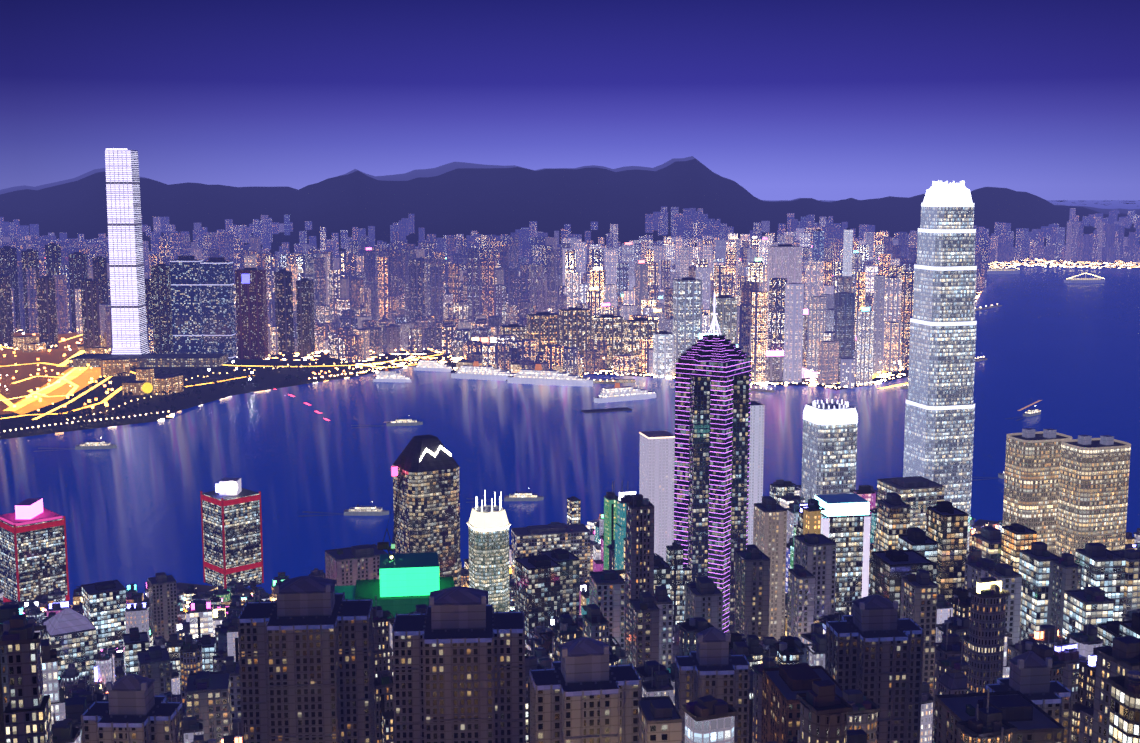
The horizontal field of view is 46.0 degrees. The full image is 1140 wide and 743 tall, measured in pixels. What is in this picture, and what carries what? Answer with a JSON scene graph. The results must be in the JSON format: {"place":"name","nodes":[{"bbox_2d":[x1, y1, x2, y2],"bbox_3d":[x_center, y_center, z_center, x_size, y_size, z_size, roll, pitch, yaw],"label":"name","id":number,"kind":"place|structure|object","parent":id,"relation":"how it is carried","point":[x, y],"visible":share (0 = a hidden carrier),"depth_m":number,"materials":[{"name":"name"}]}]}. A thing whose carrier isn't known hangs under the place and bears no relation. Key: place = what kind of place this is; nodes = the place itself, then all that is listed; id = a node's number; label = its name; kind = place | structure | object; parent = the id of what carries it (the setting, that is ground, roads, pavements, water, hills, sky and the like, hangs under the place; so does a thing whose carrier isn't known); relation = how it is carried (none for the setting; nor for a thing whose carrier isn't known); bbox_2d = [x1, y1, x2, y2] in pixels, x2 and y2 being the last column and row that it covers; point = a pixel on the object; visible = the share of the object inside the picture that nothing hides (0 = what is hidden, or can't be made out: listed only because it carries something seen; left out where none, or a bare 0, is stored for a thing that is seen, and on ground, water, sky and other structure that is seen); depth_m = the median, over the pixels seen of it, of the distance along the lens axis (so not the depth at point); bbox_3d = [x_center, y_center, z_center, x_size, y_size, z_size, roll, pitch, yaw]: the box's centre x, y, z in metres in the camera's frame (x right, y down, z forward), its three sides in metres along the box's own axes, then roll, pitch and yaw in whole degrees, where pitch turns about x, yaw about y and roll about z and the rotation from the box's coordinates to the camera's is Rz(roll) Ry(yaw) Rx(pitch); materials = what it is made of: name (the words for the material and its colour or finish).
{"place":"outdoors","nodes":[
{"label":"outdoors","id":0,"kind":"place"},
{"bbox_2d":[72,546,971,617],"bbox_3d":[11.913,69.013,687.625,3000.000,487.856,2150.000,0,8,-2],"label":"island ground","id":1,"kind":"structure","parent":0,"point":[510,574],"depth_m":1384.90,"materials":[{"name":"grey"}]},
{"bbox_2d":[0,180,1139,742],"bbox_3d":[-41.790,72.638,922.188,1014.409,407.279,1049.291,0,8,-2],"label":"skyscrapers","id":2,"kind":"structure","parent":1,"relation":"on","point":[1060,556],"depth_m":789.09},
{"bbox_2d":[377,455,404,560],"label":"tower crane","id":3,"kind":"object","parent":2,"relation":"on","point":[384,546],"visible":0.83,"depth_m":650.59,"materials":[{"name":"red metal"}]},
{"bbox_2d":[0,479,1139,742],"bbox_3d":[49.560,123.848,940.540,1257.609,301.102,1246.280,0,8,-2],"label":"island buildings","id":4,"kind":"structure","parent":1,"relation":"on","point":[976,649],"depth_m":545.65,"materials":[{"name":"grey concrete"}]},
{"bbox_2d":[176,513,999,612],"bbox_3d":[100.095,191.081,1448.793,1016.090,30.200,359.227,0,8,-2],"label":"island waterfront","id":5,"kind":"object","parent":1,"relation":"on","point":[206,588],"visible":0.02,"depth_m":1332.30,"materials":[{"name":"black concrete"}]},
{"bbox_2d":[0,200,1139,604],"bbox_3d":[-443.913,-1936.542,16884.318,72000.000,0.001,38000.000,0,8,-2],"label":"harbour water","id":6,"kind":"structure","parent":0,"point":[130,504],"depth_m":2136.91,"materials":[{"name":"blue liquid"}]},
{"bbox_2d":[274,389,1041,422],"bbox_3d":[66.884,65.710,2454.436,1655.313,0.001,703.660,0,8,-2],"label":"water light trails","id":7,"kind":"object","parent":6,"relation":"on","point":[384,422],"visible":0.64,"depth_m":2476.07,"materials":[{"name":"pink"}]},
{"bbox_2d":[0,156,1139,257],"bbox_3d":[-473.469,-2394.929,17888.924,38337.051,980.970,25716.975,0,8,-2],"label":"hills","id":8,"kind":"structure","parent":0,"point":[455,198],"depth_m":7982.07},
{"bbox_2d":[0,0,1139,199],"label":"sky","id":9,"kind":"structure","parent":0,"point":[779,99],"materials":[{"name":"blue"}]},
{"bbox_2d":[16,258,1139,420],"bbox_3d":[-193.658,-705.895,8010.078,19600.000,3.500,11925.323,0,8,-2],"label":"kowloon ground","id":10,"kind":"structure","parent":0,"point":[375,359],"depth_m":3110.64,"materials":[{"name":"grey concrete"}]},
{"bbox_2d":[142,383,152,395],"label":"balloon","id":11,"kind":"object","parent":10,"relation":"on","point":[147,388],"visible":0.98,"depth_m":2560.53,"materials":[{"name":"yellow"}]},
{"bbox_2d":[0,149,1104,516],"bbox_3d":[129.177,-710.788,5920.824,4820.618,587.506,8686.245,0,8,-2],"label":"buildings","id":12,"kind":"structure","parent":10,"relation":"on","point":[188,309],"depth_m":3004.75,"materials":[{"name":"grey concrete"}]},
{"bbox_2d":[47,364,309,426],"bbox_3d":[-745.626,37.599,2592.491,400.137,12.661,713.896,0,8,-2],"label":"trees","id":13,"kind":"object","parent":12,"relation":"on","point":[174,395],"visible":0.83,"depth_m":2546.36,"materials":[{"name":"green plant"}]},
{"bbox_2d":[0,206,1139,388],"bbox_3d":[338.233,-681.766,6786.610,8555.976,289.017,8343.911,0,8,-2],"label":"distant city buildings","id":14,"kind":"structure","parent":10,"relation":"on","point":[452,295],"depth_m":3687.71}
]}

